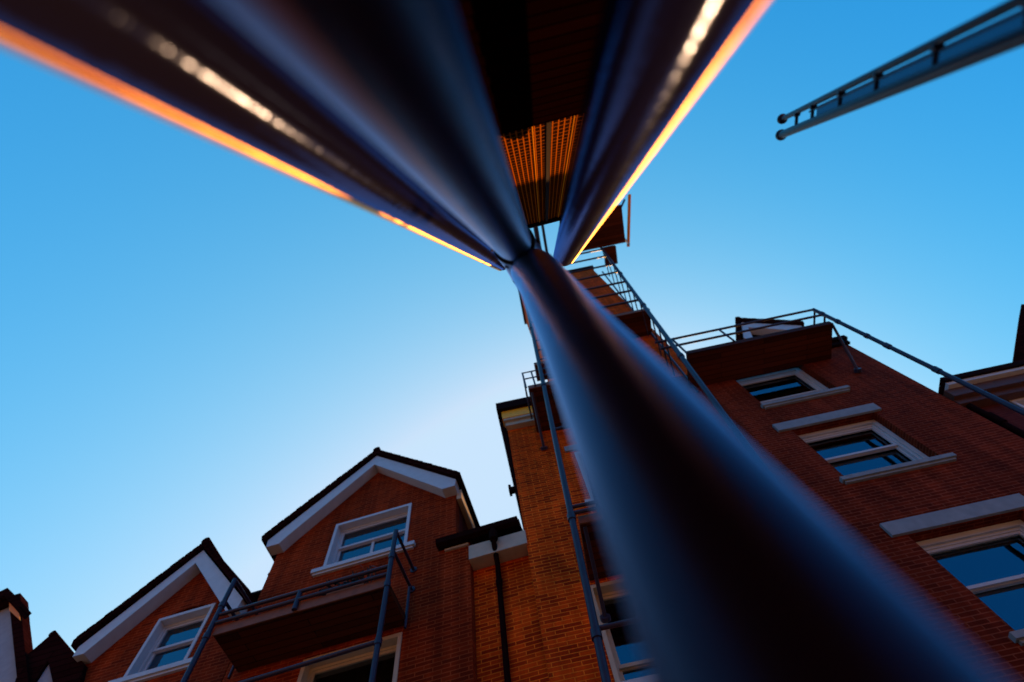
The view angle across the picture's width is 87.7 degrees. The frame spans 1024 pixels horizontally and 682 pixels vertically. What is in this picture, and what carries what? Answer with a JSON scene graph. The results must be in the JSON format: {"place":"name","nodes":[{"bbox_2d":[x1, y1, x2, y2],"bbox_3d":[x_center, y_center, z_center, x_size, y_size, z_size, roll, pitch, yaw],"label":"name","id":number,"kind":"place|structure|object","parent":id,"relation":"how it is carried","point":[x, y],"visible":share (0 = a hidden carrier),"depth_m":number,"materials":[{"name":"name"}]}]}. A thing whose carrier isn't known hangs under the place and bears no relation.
{"place":"outdoors","nodes":[
{"label":"outdoors","id":0,"kind":"place"},
{"bbox_2d":[71,537,260,681],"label":"brick house","id":1,"kind":"structure","parent":0,"point":[155,629],"depth_m":11.08,"materials":[{"name":"red brick"}]},
{"bbox_2d":[108,603,216,681],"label":"window","id":2,"kind":"structure","parent":1,"relation":"in","point":[167,650],"depth_m":10.79,"materials":[{"name":"white paint"}]},
{"bbox_2d":[318,565,376,596],"bbox_3d":[-3.013,4.407,9.599,1.204,0.665,0.505,-16,-68,1],"label":"potted plant","id":3,"kind":"object","parent":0,"point":[352,580],"visible":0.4,"depth_m":9.59,"materials":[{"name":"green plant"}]},
{"bbox_2d":[222,447,548,681],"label":"brick house","id":4,"kind":"structure","parent":0,"point":[473,616],"depth_m":10.51,"materials":[{"name":"red brick"}]},
{"bbox_2d":[181,529,416,681],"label":"balcony","id":5,"kind":"structure","parent":4,"relation":"attached to","point":[296,628],"depth_m":9.26,"materials":[{"name":"brown metal"}]},
{"bbox_2d":[297,632,402,681],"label":"window","id":6,"kind":"structure","parent":4,"relation":"in","point":[355,666],"depth_m":9.22,"materials":[{"name":"beige paint"}]},
{"bbox_2d":[310,503,415,577],"bbox_3d":[-3.183,4.474,11.988,2.280,1.568,0.357,-16,-68,1],"label":"window","id":7,"kind":"structure","parent":4,"relation":"in","point":[368,538],"depth_m":12.15,"materials":[{"name":"white paint"}]},
{"bbox_2d":[0,0,1023,652],"label":"sky","id":8,"kind":"structure","parent":0,"point":[199,337],"materials":[{"name":"blue"}]},
{"bbox_2d":[453,0,604,227],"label":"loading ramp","id":9,"kind":"structure","parent":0,"point":[532,60],"depth_m":2.74,"materials":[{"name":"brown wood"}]},
{"bbox_2d":[677,317,1023,681],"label":"brick block","id":10,"kind":"structure","parent":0,"point":[914,489],"depth_m":10.23,"materials":[{"name":"red brick"}]},
{"bbox_2d":[736,367,849,408],"bbox_3d":[7.196,1.239,14.067,2.220,1.978,0.491,-12,-68,-1],"label":"window","id":11,"kind":"structure","parent":10,"relation":"in","point":[790,390],"depth_m":14.33,"materials":[{"name":"white paint"}]},
{"bbox_2d":[655,308,1023,415],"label":"balcony","id":12,"kind":"structure","parent":10,"relation":"attached to","point":[741,358],"depth_m":14.42,"materials":[{"name":"brown metal"}]},
{"bbox_2d":[772,403,956,484],"bbox_3d":[7.364,2.284,11.404,2.420,2.290,0.491,-12,-68,-1],"label":"window","id":13,"kind":"structure","parent":10,"relation":"in","point":[889,463],"depth_m":11.63,"materials":[{"name":"white paint"}]},
{"bbox_2d":[880,493,1023,645],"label":"window","id":14,"kind":"structure","parent":10,"relation":"in","point":[988,561],"depth_m":8.84,"materials":[{"name":"white paint"}]},
{"bbox_2d":[938,304,1023,438],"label":"plum house","id":15,"kind":"structure","parent":0,"point":[1005,382],"depth_m":12.05,"materials":[{"name":"brick"}]},
{"bbox_2d":[1009,398,1023,408],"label":"window","id":16,"kind":"structure","parent":15,"relation":"in","point":[1019,402],"depth_m":11.93,"materials":[{"name":"white paint"}]},
{"label":"ground","id":17,"kind":"structure","parent":0,"visible":0},
{"bbox_2d":[0,588,32,681],"bbox_3d":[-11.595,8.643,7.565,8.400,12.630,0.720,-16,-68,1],"label":"rendered house","id":18,"kind":"structure","parent":17,"relation":"on","point":[16,646],"depth_m":11.88,"materials":[{"name":"tile"}]},
{"bbox_2d":[15,630,87,681],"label":"dormer house","id":19,"kind":"structure","parent":17,"relation":"on","point":[51,658],"depth_m":10.83,"materials":[{"name":"red brick"}]},
{"bbox_2d":[0,0,505,270],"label":"pipe","id":20,"kind":"object","parent":17,"relation":"on","point":[215,71],"visible":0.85,"depth_m":0.74,"materials":[{"name":"black metal"}]},
{"bbox_2d":[496,265,686,681],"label":"brick tower","id":21,"kind":"structure","parent":17,"relation":"on","point":[536,489],"depth_m":10.22,"materials":[{"name":"orange brick"}]},
{"bbox_2d":[564,445,592,506],"bbox_3d":[1.754,3.054,12.097,0.710,2.270,0.357,-12,-68,-1],"label":"window","id":22,"kind":"structure","parent":21,"relation":"in","point":[570,448],"depth_m":12.92,"materials":[{"name":"white paint"}]},
{"bbox_2d":[590,580,649,681],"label":"window","id":23,"kind":"structure","parent":21,"relation":"in","point":[626,662],"depth_m":8.34,"materials":[{"name":"beige paint"}]},
{"bbox_2d":[522,247,750,681],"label":"fire escape","id":24,"kind":"object","parent":21,"relation":"attached to","point":[547,410],"visible":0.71,"depth_m":11.69,"materials":[{"name":"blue metal"}]},
{"bbox_2d":[533,194,630,264],"bbox_3d":[3.545,-4.893,25.200,4.862,1.074,3.600,-12,-68,-1],"label":"roof landing","id":25,"kind":"object","parent":24,"relation":"attached to","point":[609,231],"visible":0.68,"depth_m":25.02,"materials":[{"name":"orange metal"}]},
{"bbox_2d":[216,0,1002,681],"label":"bent pipe","id":26,"kind":"object","parent":17,"relation":"on","point":[734,556],"visible":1,"depth_m":0.48,"materials":[{"name":"blue"}]},
{"bbox_2d":[553,0,768,265],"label":"pipe","id":27,"kind":"object","parent":17,"relation":"on","point":[655,65],"visible":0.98,"depth_m":0.87,"materials":[{"name":"metal"}]},
{"bbox_2d":[775,0,1023,140],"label":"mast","id":28,"kind":"object","parent":17,"relation":"on","point":[1003,35],"visible":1,"depth_m":1.75,"materials":[{"name":"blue metal"}]}
]}

